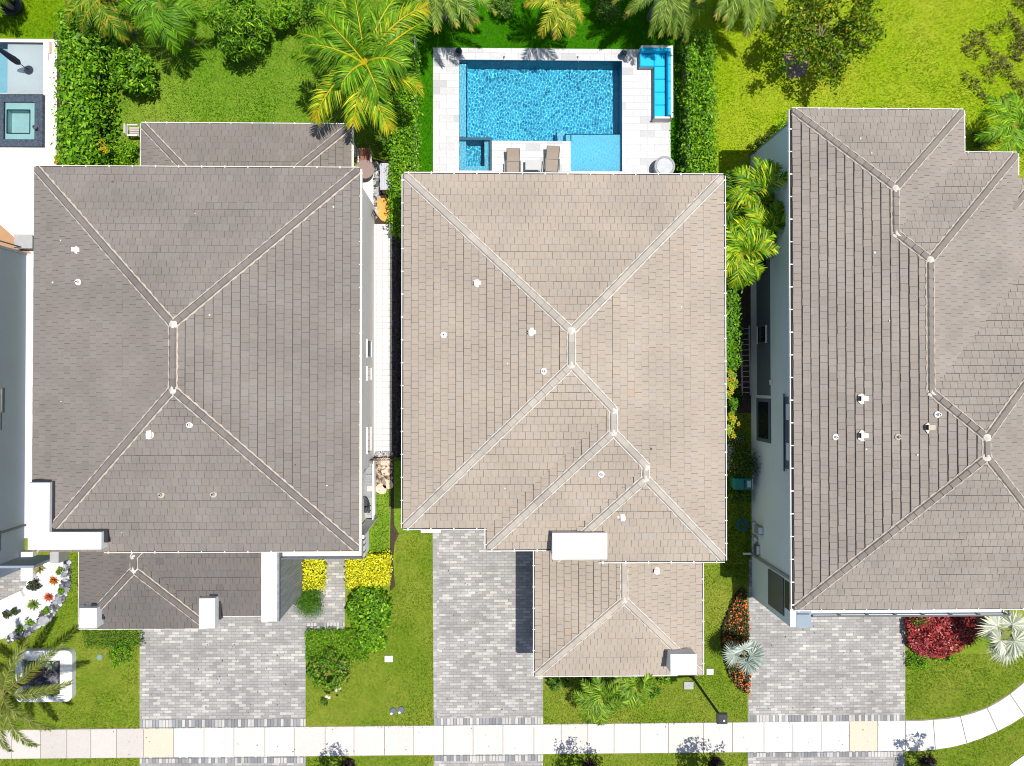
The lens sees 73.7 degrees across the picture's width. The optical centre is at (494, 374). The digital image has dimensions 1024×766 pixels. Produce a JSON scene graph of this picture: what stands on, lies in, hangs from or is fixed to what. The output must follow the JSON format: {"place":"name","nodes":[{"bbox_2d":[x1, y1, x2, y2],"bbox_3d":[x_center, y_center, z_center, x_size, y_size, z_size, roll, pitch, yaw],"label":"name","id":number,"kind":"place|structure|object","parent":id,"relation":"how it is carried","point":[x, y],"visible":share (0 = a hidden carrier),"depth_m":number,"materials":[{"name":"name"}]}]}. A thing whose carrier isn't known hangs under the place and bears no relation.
{"place":"outdoors","nodes":[
{"label":"outdoors","id":0,"kind":"place"},
{"bbox_2d":[0,39,56,251],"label":"neighbour terrace","id":1,"kind":"structure","parent":0,"point":[17,164],"depth_m":35.64,"materials":[{"name":"white concrete"}]},
{"bbox_2d":[0,225,29,252],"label":"brown patio","id":2,"kind":"structure","parent":1,"relation":"on","point":[6,236],"depth_m":35.58,"materials":[{"name":"tile"}]},
{"bbox_2d":[14,234,33,249],"bbox_3d":[-24.116,-6.793,35.260,0.921,0.684,0.715,0,89,-1],"label":"planter box","id":3,"kind":"object","parent":2,"relation":"on","point":[25,241],"visible":0.89,"depth_m":34.92,"materials":[{"name":"white stone"}]},
{"bbox_2d":[0,42,42,93],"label":"swimming pool","id":4,"kind":"structure","parent":1,"relation":"in","point":[14,78],"depth_m":35.81,"materials":[{"name":"white liquid"}]},
{"bbox_2d":[0,94,44,147],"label":"spa","id":5,"kind":"object","parent":1,"relation":"in","point":[21,115],"visible":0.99,"depth_m":35.48,"materials":[{"name":"blue tile"}]},
{"bbox_2d":[24,252,33,537],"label":"neighbour path","id":6,"kind":"structure","parent":0,"point":[29,366],"depth_m":35.56,"materials":[{"name":"concrete"}]},
{"bbox_2d":[0,0,104,38],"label":"neighbour lawn","id":7,"kind":"structure","parent":0,"point":[61,3],"depth_m":35.78,"materials":[{"name":"green plant"}]},
{"bbox_2d":[140,559,345,719],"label":"driveway","id":8,"kind":"structure","parent":0,"point":[246,679],"depth_m":35.59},
{"bbox_2d":[293,582,325,622],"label":"shrub","id":9,"kind":"object","parent":8,"relation":"on","point":[306,600],"visible":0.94,"depth_m":35.00,"materials":[{"name":"green plant"}]},
{"bbox_2d":[306,622,344,630],"bbox_3d":[-8.862,13.212,35.696,2.028,0.001,0.467,0,89,-1],"label":"driveway edge","id":10,"kind":"object","parent":8,"relation":"on","point":[337,625],"visible":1,"depth_m":35.70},
{"bbox_2d":[106,0,415,174],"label":"back lawn","id":11,"kind":"structure","parent":0,"point":[255,93],"depth_m":35.92,"materials":[{"name":"green plant"}]},
{"bbox_2d":[62,0,138,43],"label":"palm","id":12,"kind":"object","parent":11,"relation":"on","point":[103,5],"visible":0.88,"depth_m":32.43,"materials":[{"name":"green plant"}]},
{"bbox_2d":[108,140,138,165],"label":"shrub","id":13,"kind":"object","parent":11,"relation":"on","point":[120,156],"visible":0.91,"depth_m":35.03,"materials":[{"name":"green plant"}]},
{"bbox_2d":[106,43,157,98],"bbox_3d":[-18.317,-15.368,34.746,2.298,2.204,2.641,0,89,-1],"label":"tree","id":14,"kind":"object","parent":11,"relation":"on","point":[131,66],"visible":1,"depth_m":34.17,"materials":[{"name":"green plant"}]},
{"bbox_2d":[116,0,207,55],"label":"palm","id":15,"kind":"object","parent":11,"relation":"on","point":[170,12],"visible":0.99,"depth_m":32.37,"materials":[{"name":"green plant"}]},
{"bbox_2d":[203,0,273,61],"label":"tree","id":16,"kind":"object","parent":11,"relation":"on","point":[227,19],"visible":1,"depth_m":33.56,"materials":[{"name":"green plant"}]},
{"bbox_2d":[268,0,300,31],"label":"shrub","id":17,"kind":"object","parent":11,"relation":"on","point":[282,15],"visible":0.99,"depth_m":34.61,"materials":[{"name":"green plant"}]},
{"bbox_2d":[295,0,332,24],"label":"shrub","id":18,"kind":"object","parent":11,"relation":"on","point":[306,4],"visible":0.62,"depth_m":34.80,"materials":[{"name":"green plant"}]},
{"bbox_2d":[290,0,431,135],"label":"coconut palm","id":19,"kind":"object","parent":11,"relation":"on","point":[364,62],"visible":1,"depth_m":29.87,"materials":[{"name":"green plant"}]},
{"bbox_2d":[368,482,390,564],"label":"side lawn","id":20,"kind":"structure","parent":0,"point":[373,539],"depth_m":35.81,"materials":[{"name":"green plant"}]},
{"bbox_2d":[374,224,391,450],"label":"side path","id":21,"kind":"structure","parent":0,"point":[382,337],"depth_m":35.90,"materials":[{"name":"white concrete"}]},
{"bbox_2d":[373,160,417,475],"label":"side yard soil","id":22,"kind":"structure","parent":0,"point":[378,220],"depth_m":35.95,"materials":[{"name":"brown soil"}]},
{"bbox_2d":[373,163,380,219],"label":"pebbles","id":23,"kind":"object","parent":22,"relation":"on","point":[376,182],"visible":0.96,"depth_m":35.92,"materials":[{"name":"gravel"}]},
{"bbox_2d":[376,458,392,486],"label":"pebbles","id":24,"kind":"object","parent":22,"relation":"on","point":[381,477],"visible":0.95,"depth_m":35.78,"materials":[{"name":"gravel"}]},
{"bbox_2d":[380,163,394,194],"bbox_3d":[-5.558,-10.134,35.496,0.685,1.040,1.372,0,89,-1],"label":"storage box","id":25,"kind":"object","parent":22,"relation":"on","point":[384,185],"visible":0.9,"depth_m":34.98,"materials":[{"name":"white plastic"}]},
{"bbox_2d":[391,224,401,454],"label":"pebbles","id":26,"kind":"object","parent":22,"relation":"on","point":[394,306],"visible":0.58,"depth_m":35.87,"materials":[{"name":"gravel"}]},
{"bbox_2d":[395,219,399,457],"bbox_3d":[-5.008,-1.817,35.269,0.070,1.340,12.122,0,89,-1],"label":"fence","id":27,"kind":"object","parent":22,"relation":"on","point":[396,338],"visible":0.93,"depth_m":35.11,"materials":[{"name":"black metal"}]},
{"bbox_2d":[439,530,542,717],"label":"driveway","id":28,"kind":"structure","parent":0,"point":[502,625],"depth_m":35.84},
{"bbox_2d":[433,533,438,717],"bbox_3d":[-3.071,12.967,35.798,0.336,0.001,10.118,0,89,-1],"label":"driveway edge","id":29,"kind":"object","parent":28,"relation":"on","point":[436,621],"visible":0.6,"depth_m":35.80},
{"bbox_2d":[434,717,542,727],"bbox_3d":[-0.326,18.270,35.792,5.733,0.001,0.506,0,89,-1],"label":"driveway edge","id":30,"kind":"object","parent":28,"relation":"on","point":[487,721],"visible":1,"depth_m":35.79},
{"bbox_2d":[0,38,1023,765],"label":"ground","id":31,"kind":"structure","parent":0,"point":[666,712],"depth_m":35.83,"materials":[{"name":"green plant"}]},
{"bbox_2d":[0,570,26,599],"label":"entry walk","id":32,"kind":"structure","parent":31,"relation":"on","point":[11,583],"depth_m":35.43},
{"bbox_2d":[0,245,37,580],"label":"house","id":33,"kind":"structure","parent":31,"relation":"on","point":[12,373],"depth_m":34.58,"materials":[{"name":"grey paint"}]},
{"bbox_2d":[0,555,49,567],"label":"garden wall","id":34,"kind":"structure","parent":31,"relation":"on","point":[29,562],"depth_m":34.00,"materials":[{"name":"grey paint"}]},
{"bbox_2d":[0,562,62,638],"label":"white gravel","id":35,"kind":"structure","parent":31,"relation":"on","point":[9,625],"depth_m":35.44,"materials":[{"name":"white gravel"}]},
{"bbox_2d":[16,560,70,633],"bbox_3d":[-23.322,12.024,35.449,1.327,0.001,5.318,37,89,0],"label":"edging","id":36,"kind":"object","parent":35,"relation":"on","point":[64,562],"visible":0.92,"depth_m":35.49,"materials":[{"name":"grey stone"}]},
{"bbox_2d":[4,560,71,643],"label":"pebbles","id":37,"kind":"object","parent":36,"relation":"on","point":[43,619],"visible":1,"depth_m":35.39,"materials":[{"name":"stone"}]},
{"bbox_2d":[15,648,75,701],"bbox_3d":[-23.183,15.524,35.260,2.900,0.360,2.619,0,89,-1],"label":"square planter","id":38,"kind":"object","parent":31,"relation":"on","point":[65,658],"visible":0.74,"depth_m":35.11,"materials":[{"name":"white paint"}]},
{"bbox_2d":[0,637,73,751],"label":"date palm","id":39,"kind":"object","parent":38,"relation":"in","point":[9,708],"visible":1,"depth_m":32.24,"materials":[{"name":"green plant"}]},
{"bbox_2d":[23,661,59,694],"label":"pebbles","id":40,"kind":"object","parent":38,"relation":"on","point":[47,679],"visible":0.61,"depth_m":35.17,"materials":[{"name":"gravel"}]},
{"bbox_2d":[49,5,122,174],"bbox_3d":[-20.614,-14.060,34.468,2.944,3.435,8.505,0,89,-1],"label":"hedge","id":41,"kind":"object","parent":31,"relation":"on","point":[77,105],"visible":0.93,"depth_m":33.50,"materials":[{"name":"green plant"}]},
{"bbox_2d":[79,629,145,650],"bbox_3d":[-19.654,13.504,35.133,3.264,0.994,1.324,0,89,-1],"label":"hedge","id":42,"kind":"object","parent":31,"relation":"on","point":[113,643],"visible":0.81,"depth_m":34.90,"materials":[{"name":"green plant"}]},
{"bbox_2d":[106,638,131,667],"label":"shrub","id":43,"kind":"object","parent":31,"relation":"on","point":[115,655],"visible":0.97,"depth_m":35.19,"materials":[{"name":"green plant"}]},
{"bbox_2d":[28,121,377,629],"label":"house","id":44,"kind":"structure","parent":31,"relation":"on","point":[203,388],"depth_m":29.66,"materials":[{"name":"tile"}]},
{"bbox_2d":[140,763,305,765],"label":"apron","id":45,"kind":"object","parent":31,"relation":"on","point":[222,764],"visible":1,"depth_m":35.53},
{"bbox_2d":[140,756,305,762],"bbox_3d":[-14.143,20.068,35.532,8.581,0.001,0.360,1,89,-1],"label":"apron edge","id":46,"kind":"object","parent":45,"relation":"on","point":[275,759],"visible":1,"depth_m":35.54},
{"bbox_2d":[140,718,305,728],"bbox_3d":[-14.151,18.204,35.552,8.582,0.001,0.517,0,89,-1],"label":"driveway edge","id":47,"kind":"object","parent":31,"relation":"on","point":[195,723],"visible":1,"depth_m":35.55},
{"bbox_2d":[301,559,327,590],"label":"hedge","id":48,"kind":"object","parent":31,"relation":"on","point":[316,578],"visible":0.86,"depth_m":35.09,"materials":[{"name":"yellow plant"}]},
{"bbox_2d":[306,648,352,698],"bbox_3d":[-8.425,15.269,35.040,2.192,1.320,2.373,-35,90,-1],"label":"shrub","id":49,"kind":"object","parent":31,"relation":"on","point":[338,673],"visible":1,"depth_m":34.91,"materials":[{"name":"green plant"}]},
{"bbox_2d":[304,625,370,663],"bbox_3d":[-8.132,14.046,35.433,3.610,0.745,1.967,0,89,-1],"label":"hedge","id":50,"kind":"object","parent":31,"relation":"on","point":[325,641],"visible":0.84,"depth_m":35.33,"materials":[{"name":"green plant"}]},
{"bbox_2d":[341,550,393,588],"bbox_3d":[-6.545,10.084,35.348,2.709,1.060,1.966,0,89,-1],"label":"hedge","id":51,"kind":"object","parent":31,"relation":"on","point":[372,575],"visible":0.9,"depth_m":35.09,"materials":[{"name":"yellow plant"}]},
{"bbox_2d":[344,583,393,639],"bbox_3d":[-6.404,12.145,34.988,2.628,1.560,2.571,38,89,0],"label":"shrub","id":52,"kind":"object","parent":31,"relation":"on","point":[365,601],"visible":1,"depth_m":34.79,"materials":[{"name":"green plant"}]},
{"bbox_2d":[354,629,387,656],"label":"shrub","id":53,"kind":"object","parent":31,"relation":"on","point":[377,642],"visible":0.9,"depth_m":35.13,"materials":[{"name":"green plant"}]},
{"bbox_2d":[390,464,398,590],"bbox_3d":[-5.254,8.039,35.820,0.473,0.001,6.700,0,89,-1],"label":"mulch strip","id":54,"kind":"object","parent":31,"relation":"on","point":[393,534],"visible":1,"depth_m":35.81,"materials":[{"name":"brown soil"}]},
{"bbox_2d":[384,41,423,242],"bbox_3d":[-4.589,-11.944,35.167,2.051,2.251,10.211,0,89,-1],"label":"hedge","id":55,"kind":"object","parent":31,"relation":"on","point":[405,124],"visible":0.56,"depth_m":34.54,"materials":[{"name":"green plant"}]},
{"bbox_2d":[394,457,420,532],"bbox_3d":[-4.504,6.341,35.852,1.599,0.001,3.975,0,89,-1],"label":"turf strip","id":56,"kind":"object","parent":31,"relation":"on","point":[397,484],"visible":0.2,"depth_m":35.84,"materials":[{"name":"green plant"}]},
{"bbox_2d":[434,761,542,765],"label":"apron","id":57,"kind":"object","parent":31,"relation":"on","point":[488,763],"visible":1,"depth_m":35.77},
{"bbox_2d":[434,754,542,760],"bbox_3d":[-0.326,20.092,35.773,5.733,0.001,0.362,1,89,-1],"label":"apron edge","id":58,"kind":"object","parent":31,"relation":"on","point":[506,757],"visible":1,"depth_m":35.78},
{"bbox_2d":[416,0,686,172],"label":"turf","id":59,"kind":"structure","parent":31,"relation":"on","point":[500,42],"depth_m":36.23,"materials":[{"name":"green plant"}]},
{"bbox_2d":[391,0,497,33],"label":"date palm","id":60,"kind":"object","parent":59,"relation":"on","point":[446,12],"visible":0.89,"depth_m":32.02,"materials":[{"name":"green plant"}]},
{"bbox_2d":[491,0,517,20],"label":"shrub","id":61,"kind":"object","parent":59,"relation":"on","point":[508,8],"visible":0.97,"depth_m":35.35,"materials":[{"name":"green plant"}]},
{"bbox_2d":[523,0,584,40],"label":"palm","id":62,"kind":"object","parent":59,"relation":"on","point":[558,8],"visible":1,"depth_m":33.08,"materials":[{"name":"green plant"}]},
{"bbox_2d":[592,0,623,29],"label":"shrub","id":63,"kind":"object","parent":59,"relation":"on","point":[606,8],"visible":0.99,"depth_m":35.39,"materials":[{"name":"green plant"}]},
{"bbox_2d":[611,0,706,43],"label":"date palm","id":64,"kind":"object","parent":59,"relation":"on","point":[656,12],"visible":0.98,"depth_m":32.99,"materials":[{"name":"green plant"}]},
{"bbox_2d":[680,21,689,169],"bbox_3d":[9.951,-14.191,35.660,0.071,1.340,7.880,0,89,-1],"label":"fence","id":65,"kind":"object","parent":59,"relation":"on","point":[684,78],"visible":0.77,"depth_m":35.68,"materials":[{"name":"metal"}]},
{"bbox_2d":[433,48,670,172],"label":"pool deck","id":66,"kind":"structure","parent":31,"relation":"on","point":[645,142],"depth_m":36.14,"materials":[{"name":"stone"}]},
{"bbox_2d":[505,148,520,181],"bbox_3d":[0.966,-10.782,35.785,0.800,0.586,1.981,0,89,-1],"label":"sun lounger","id":67,"kind":"object","parent":66,"relation":"on","point":[512,162],"visible":0.65,"depth_m":35.69,"materials":[{"name":"beige fabric"}]},
{"bbox_2d":[459,56,621,170],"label":"swimming pool","id":68,"kind":"structure","parent":66,"relation":"in","point":[578,104],"depth_m":36.26,"materials":[{"name":"liquid"}]},
{"bbox_2d":[544,145,559,172],"bbox_3d":[3.004,-10.907,35.822,0.800,0.586,1.981,3,89,-1],"label":"sun lounger","id":69,"kind":"object","parent":66,"relation":"on","point":[552,162],"visible":0.77,"depth_m":35.74,"materials":[{"name":"beige fabric"}]},
{"bbox_2d":[638,45,672,122],"bbox_3d":[8.465,-15.255,35.885,1.676,0.740,3.766,0,89,-1],"label":"corner sofa","id":70,"kind":"object","parent":66,"relation":"on","point":[657,60],"visible":1,"depth_m":35.87,"materials":[{"name":"blue fabric"}]},
{"bbox_2d":[654,156,674,172],"bbox_3d":[8.873,-10.850,35.903,1.090,0.625,1.090,0,89,-1],"label":"fire pit","id":71,"kind":"object","parent":66,"relation":"on","point":[664,164],"visible":0.78,"depth_m":35.60,"materials":[{"name":"grey concrete"}]},
{"bbox_2d":[401,171,726,676],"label":"house","id":72,"kind":"structure","parent":31,"relation":"on","point":[563,379],"depth_m":29.90,"materials":[{"name":"beige tile"}]},
{"bbox_2d":[573,677,628,726],"bbox_3d":[5.258,16.236,34.466,2.832,2.926,3.065,0,89,-1],"label":"areca palm","id":73,"kind":"object","parent":31,"relation":"on","point":[598,702],"visible":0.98,"depth_m":33.66,"materials":[{"name":"green plant"}]},
{"bbox_2d":[613,673,655,708],"bbox_3d":[6.796,15.485,34.391,2.528,3.145,2.458,0,89,-1],"label":"areca palm","id":74,"kind":"object","parent":31,"relation":"on","point":[643,687],"visible":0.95,"depth_m":33.31,"materials":[{"name":"green plant"}]},
{"bbox_2d":[672,26,721,182],"bbox_3d":[10.471,-13.632,35.353,2.522,2.362,8.734,0,89,-1],"label":"hedge","id":75,"kind":"object","parent":31,"relation":"on","point":[707,94],"visible":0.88,"depth_m":34.86,"materials":[{"name":"green plant"}]},
{"bbox_2d":[689,675,727,723],"bbox_3d":[10.445,15.887,33.667,0.480,4.712,0.480,0,89,-1],"label":"street lamp","id":76,"kind":"object","parent":31,"relation":"on","point":[721,717],"visible":0.89,"depth_m":31.54,"materials":[{"name":"black metal"}]},
{"bbox_2d":[726,272,743,373],"bbox_3d":[11.627,-2.671,34.871,1.896,3.134,5.578,0,89,-1],"label":"hedge","id":77,"kind":"object","parent":31,"relation":"on","point":[732,320],"visible":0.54,"depth_m":33.84,"materials":[{"name":"green plant"}]},
{"bbox_2d":[720,586,751,696],"bbox_3d":[12.686,14.034,35.850,1.616,0.463,5.646,0,89,-1],"label":"flower bed","id":78,"kind":"object","parent":31,"relation":"on","point":[734,626],"visible":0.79,"depth_m":35.86,"materials":[{"name":"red plant"}]},
{"bbox_2d":[722,638,766,674],"bbox_3d":[12.594,14.176,34.990,2.374,2.178,1.936,0,89,-1],"label":"fan palm","id":79,"kind":"object","parent":78,"relation":"in","point":[752,661],"visible":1,"depth_m":34.46,"materials":[{"name":"grey plant"}]},
{"bbox_2d":[726,178,750,412],"bbox_3d":[12.672,-4.195,36.265,2.013,0.001,12.488,0,89,-1],"label":"side bed","id":80,"kind":"object","parent":31,"relation":"on","point":[745,316],"visible":0.2,"depth_m":36.24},
{"bbox_2d":[726,169,762,225],"bbox_3d":[11.589,-8.567,34.347,2.684,3.904,2.840,0,89,-1],"label":"areca palm","id":81,"kind":"object","parent":80,"relation":"on","point":[732,183],"visible":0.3,"depth_m":32.87,"materials":[{"name":"green plant"}]},
{"bbox_2d":[726,157,787,219],"bbox_3d":[12.455,-8.770,34.035,2.995,4.562,3.290,0,89,-1],"label":"areca palm","id":82,"kind":"object","parent":80,"relation":"on","point":[743,175],"visible":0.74,"depth_m":32.50,"materials":[{"name":"green plant"}]},
{"bbox_2d":[729,199,785,260],"bbox_3d":[12.688,-6.892,34.149,3.040,4.303,2.943,0,89,-1],"label":"areca palm","id":83,"kind":"object","parent":80,"relation":"on","point":[772,218],"visible":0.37,"depth_m":32.47,"materials":[{"name":"green plant"}]},
{"bbox_2d":[730,475,752,489],"bbox_3d":[12.814,5.648,35.629,0.985,1.086,0.660,0,89,-1],"label":"wheelie bin","id":84,"kind":"object","parent":31,"relation":"on","point":[739,483],"visible":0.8,"depth_m":35.12,"materials":[{"name":"teal plastic"}]},
{"bbox_2d":[727,444,761,479],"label":"shrub","id":85,"kind":"object","parent":31,"relation":"on","point":[742,464],"visible":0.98,"depth_m":35.13,"materials":[{"name":"green plant"}]},
{"bbox_2d":[726,218,779,289],"bbox_3d":[11.297,-5.537,33.477,3.178,5.569,3.232,0,89,-1],"label":"areca palm","id":86,"kind":"object","parent":31,"relation":"on","point":[744,257],"visible":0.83,"depth_m":31.24,"materials":[{"name":"green plant"}]},
{"bbox_2d":[748,757,904,765],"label":"apron","id":87,"kind":"object","parent":31,"relation":"on","point":[826,761],"visible":1,"depth_m":36.08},
{"bbox_2d":[748,750,904,756],"bbox_3d":[17.535,20.042,36.086,8.362,0.001,0.365,1,89,-1],"label":"apron edge","id":88,"kind":"object","parent":87,"relation":"on","point":[849,753],"visible":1,"depth_m":36.09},
{"bbox_2d":[743,107,1023,626],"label":"house","id":89,"kind":"structure","parent":31,"relation":"on","point":[887,366],"depth_m":30.13,"materials":[{"name":"grey tile"}]},
{"bbox_2d":[756,398,770,442],"bbox_3d":[13.616,2.322,34.550,0.070,1.660,2.189,0,89,-1],"label":"window","id":90,"kind":"structure","parent":89,"relation":"in","point":[763,406],"depth_m":34.58,"materials":[{"name":"black glass"}]},
{"bbox_2d":[768,569,783,615],"bbox_3d":[13.640,10.536,33.085,0.070,1.700,1.744,0,89,-1],"label":"window","id":91,"kind":"structure","parent":89,"relation":"in","point":[775,582],"depth_m":32.94,"materials":[{"name":"black glass"}]},
{"bbox_2d":[783,394,788,470],"bbox_3d":[13.648,2.728,31.576,0.110,1.120,3.652,0,89,-1],"label":"window","id":92,"kind":"structure","parent":89,"relation":"in","point":[785,399],"depth_m":31.99,"materials":[{"name":"blue glass"}]},
{"bbox_2d":[905,650,928,671],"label":"shrub","id":93,"kind":"object","parent":31,"relation":"on","point":[920,664],"visible":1,"depth_m":35.90,"materials":[{"name":"green plant"}]},
{"bbox_2d":[903,616,986,659],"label":"red shrubs","id":94,"kind":"object","parent":31,"relation":"on","point":[946,641],"visible":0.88,"depth_m":35.76,"materials":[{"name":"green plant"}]},
{"bbox_2d":[974,610,1023,666],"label":"fan palm","id":95,"kind":"object","parent":31,"relation":"on","point":[1011,648],"visible":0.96,"depth_m":33.84,"materials":[{"name":"grey plant"}]},
{"bbox_2d":[0,682,1023,758],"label":"sidewalk","id":96,"kind":"structure","parent":0,"point":[496,739],"depth_m":35.80,"materials":[{"name":"concrete"}]},
{"bbox_2d":[370,413,750,584],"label":"grass","id":97,"kind":"structure","parent":0,"point":[729,490],"depth_m":36.10,"materials":[{"name":"green plant"}]},
{"bbox_2d":[748,560,904,714],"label":"driveway","id":98,"kind":"structure","parent":0,"point":[876,668],"depth_m":36.14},
{"bbox_2d":[748,715,904,723],"bbox_3d":[17.573,18.262,36.105,8.368,0.001,0.521,0,89,-1],"label":"driveway edge","id":99,"kind":"object","parent":98,"relation":"on","point":[788,718],"visible":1,"depth_m":36.10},
{"bbox_2d":[686,0,1023,179],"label":"wild lawn","id":100,"kind":"structure","parent":0,"point":[706,19],"depth_m":36.54,"materials":[{"name":"green plant"}]},
{"bbox_2d":[695,0,783,40],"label":"date palm","id":101,"kind":"object","parent":100,"relation":"on","point":[722,6],"visible":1,"depth_m":32.43,"materials":[{"name":"green plant"}]},
{"bbox_2d":[766,0,890,94],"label":"tree","id":102,"kind":"object","parent":100,"relation":"on","point":[818,41],"visible":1,"depth_m":33.98,"materials":[{"name":"green plant"}]},
{"bbox_2d":[960,0,1023,104],"bbox_3d":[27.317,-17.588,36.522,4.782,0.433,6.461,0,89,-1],"label":"tree","id":103,"kind":"object","parent":100,"relation":"on","point":[1021,41],"visible":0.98,"depth_m":36.48,"materials":[{"name":"green plant"}]},
{"bbox_2d":[974,90,1023,157],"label":"palm","id":104,"kind":"object","parent":100,"relation":"on","point":[1010,128],"visible":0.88,"depth_m":33.96,"materials":[{"name":"green plant"}]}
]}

